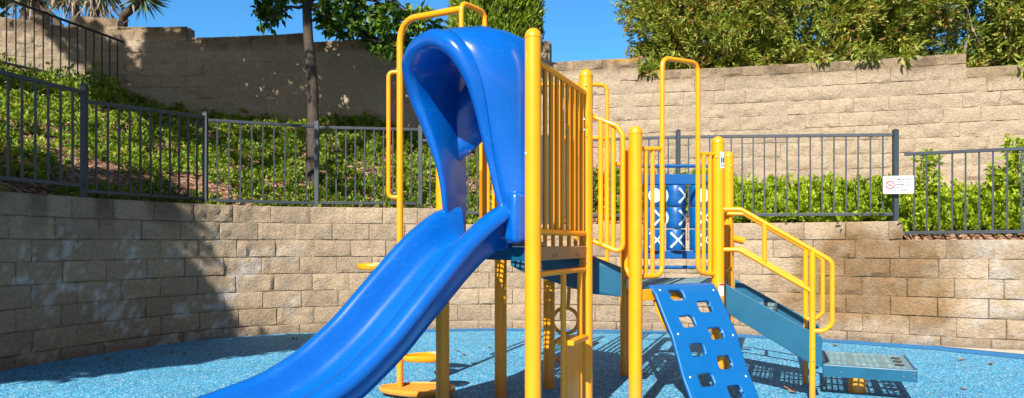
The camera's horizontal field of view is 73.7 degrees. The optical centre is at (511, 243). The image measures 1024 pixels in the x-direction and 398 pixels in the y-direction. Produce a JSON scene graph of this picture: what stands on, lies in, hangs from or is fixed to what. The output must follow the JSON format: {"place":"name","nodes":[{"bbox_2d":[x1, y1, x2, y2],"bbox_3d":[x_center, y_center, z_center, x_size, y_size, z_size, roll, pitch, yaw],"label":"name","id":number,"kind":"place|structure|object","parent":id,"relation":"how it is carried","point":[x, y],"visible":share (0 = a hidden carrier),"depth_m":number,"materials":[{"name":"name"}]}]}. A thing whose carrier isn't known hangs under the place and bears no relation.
{"place":"outdoors","nodes":[
{"label":"outdoors","id":0,"kind":"place"},
{"bbox_2d":[0,0,1011,64],"label":"sky","id":1,"kind":"structure","parent":0,"point":[576,30],"materials":[{"name":"blue"}]},
{"bbox_2d":[0,331,1023,397],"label":"rubber surface","id":2,"kind":"object","parent":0,"point":[200,367],"visible":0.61,"depth_m":5.97,"materials":[{"name":"blue rubber"}]},
{"bbox_2d":[194,2,917,397],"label":"play structure","id":3,"kind":"object","parent":2,"relation":"on","point":[470,88],"visible":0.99,"depth_m":4.38,"materials":[{"name":"metal"}]},
{"bbox_2d":[425,328,1023,358],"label":"rubber border","id":4,"kind":"object","parent":2,"relation":"on","point":[982,352],"visible":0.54,"depth_m":7.53,"materials":[{"name":"rubber"}]},
{"bbox_2d":[934,345,1023,353],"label":"concrete apron","id":5,"kind":"object","parent":2,"relation":"on","point":[1011,351],"visible":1,"depth_m":7.09,"materials":[{"name":"beige concrete"}]},
{"bbox_2d":[0,91,1023,239],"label":"planted slope","id":6,"kind":"structure","parent":0,"point":[20,187],"depth_m":8.73,"materials":[{"name":"green soil"}]},
{"bbox_2d":[1,0,123,89],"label":"picket fence","id":7,"kind":"object","parent":6,"relation":"on","point":[60,19],"visible":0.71,"depth_m":11.07,"materials":[{"name":"black metal"}]},
{"bbox_2d":[0,52,132,108],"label":"ground cover","id":8,"kind":"object","parent":6,"relation":"on","point":[103,95],"visible":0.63,"depth_m":10.89,"materials":[{"name":"green plant"}]},
{"bbox_2d":[5,110,478,207],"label":"bark chips","id":9,"kind":"object","parent":6,"relation":"on","point":[186,179],"visible":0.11,"depth_m":8.80,"materials":[{"name":"brown wood"}]},
{"bbox_2d":[0,69,491,223],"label":"ground cover","id":10,"kind":"object","parent":6,"relation":"on","point":[357,121],"visible":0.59,"depth_m":9.55,"materials":[{"name":"green plant"}]},
{"bbox_2d":[0,70,542,223],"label":"picket fence","id":11,"kind":"object","parent":6,"relation":"on","point":[82,91],"visible":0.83,"depth_m":7.81,"materials":[{"name":"black metal"}]},
{"bbox_2d":[250,0,448,192],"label":"shade tree","id":12,"kind":"object","parent":6,"relation":"on","point":[332,19],"visible":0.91,"depth_m":9.31,"materials":[{"name":"green plant"}]},
{"bbox_2d":[0,10,1023,189],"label":"terrace wall","id":13,"kind":"structure","parent":6,"relation":"on","point":[943,102],"depth_m":10.45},
{"bbox_2d":[476,163,736,218],"bbox_3d":[1.431,-0.936,9.973,4.183,1.369,2.244,0,0,8],"label":"ground cover","id":14,"kind":"object","parent":6,"relation":"on","point":[595,190],"visible":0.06,"depth_m":9.73,"materials":[{"name":"green plant"}]},
{"bbox_2d":[547,129,898,228],"bbox_3d":[2.439,-0.715,8.495,4.208,1.470,0.125,0,0,18],"label":"picket fence","id":15,"kind":"object","parent":6,"relation":"on","point":[894,135],"visible":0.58,"depth_m":8.13,"materials":[{"name":"grey metal"}]},
{"bbox_2d":[883,176,913,193],"bbox_3d":[4.375,-0.663,7.729,0.320,0.202,0.006,0,0,12],"label":"no smoking sign","id":16,"kind":"object","parent":15,"relation":"attached to","point":[898,184],"visible":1,"depth_m":7.73,"materials":[{"name":"metal"}]},
{"bbox_2d":[734,170,919,223],"bbox_3d":[3.729,-0.597,8.824,2.728,0.816,1.913,0,0,27],"label":"hedge","id":17,"kind":"object","parent":6,"relation":"on","point":[876,196],"visible":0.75,"depth_m":8.46,"materials":[{"name":"green plant"}]},
{"bbox_2d":[910,148,947,199],"bbox_3d":[5.151,-0.694,8.447,0.539,1.000,0.439,0,0,0],"label":"young shrub","id":18,"kind":"object","parent":6,"relation":"on","point":[932,186],"visible":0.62,"depth_m":8.42,"materials":[{"name":"green plant"}]},
{"bbox_2d":[891,178,1023,235],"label":"hedge","id":19,"kind":"object","parent":6,"relation":"on","point":[1014,211],"visible":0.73,"depth_m":7.90,"materials":[{"name":"green plant"}]},
{"bbox_2d":[904,147,1023,233],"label":"picket fence","id":20,"kind":"object","parent":6,"relation":"on","point":[978,151],"visible":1,"depth_m":7.41,"materials":[{"name":"grey metal"}]},
{"bbox_2d":[983,163,1017,195],"bbox_3d":[5.813,-0.574,8.100,0.422,0.776,0.358,0,0,0],"label":"young shrub","id":21,"kind":"object","parent":6,"relation":"on","point":[999,183],"visible":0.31,"depth_m":8.05,"materials":[{"name":"green plant"}]},
{"bbox_2d":[995,133,1023,197],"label":"young shrub","id":22,"kind":"object","parent":6,"relation":"on","point":[1014,161],"visible":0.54,"depth_m":7.97,"materials":[{"name":"green plant"}]},
{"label":"upper terrain","id":23,"kind":"structure","parent":0,"visible":0},
{"bbox_2d":[0,0,84,19],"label":"dark tree","id":24,"kind":"object","parent":23,"relation":"on","point":[2,4],"visible":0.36,"depth_m":15.09,"materials":[{"name":"green plant"}]},
{"bbox_2d":[2,0,171,26],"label":"yucca tree","id":25,"kind":"object","parent":23,"relation":"on","point":[97,8],"visible":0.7,"depth_m":13.64,"materials":[{"name":"green plant"}]},
{"bbox_2d":[445,0,548,40],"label":"cypress tree","id":26,"kind":"object","parent":23,"relation":"on","point":[519,18],"visible":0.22,"depth_m":14.77,"materials":[{"name":"green plant"}]},
{"bbox_2d":[610,0,807,76],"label":"tall shrub","id":27,"kind":"object","parent":23,"relation":"on","point":[690,29],"visible":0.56,"depth_m":11.13,"materials":[{"name":"green plant"}]},
{"bbox_2d":[715,0,947,67],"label":"tall shrub","id":28,"kind":"object","parent":23,"relation":"on","point":[829,19],"visible":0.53,"depth_m":10.56,"materials":[{"name":"green plant"}]},
{"bbox_2d":[843,0,1023,77],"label":"tall shrub","id":29,"kind":"object","parent":23,"relation":"on","point":[1000,40],"visible":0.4,"depth_m":10.30,"materials":[{"name":"green plant"}]},
{"label":"ground","id":30,"kind":"structure","parent":0,"visible":0},
{"bbox_2d":[0,191,1023,370],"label":"retaining wall","id":31,"kind":"structure","parent":30,"relation":"on","point":[82,276],"depth_m":7.69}
]}

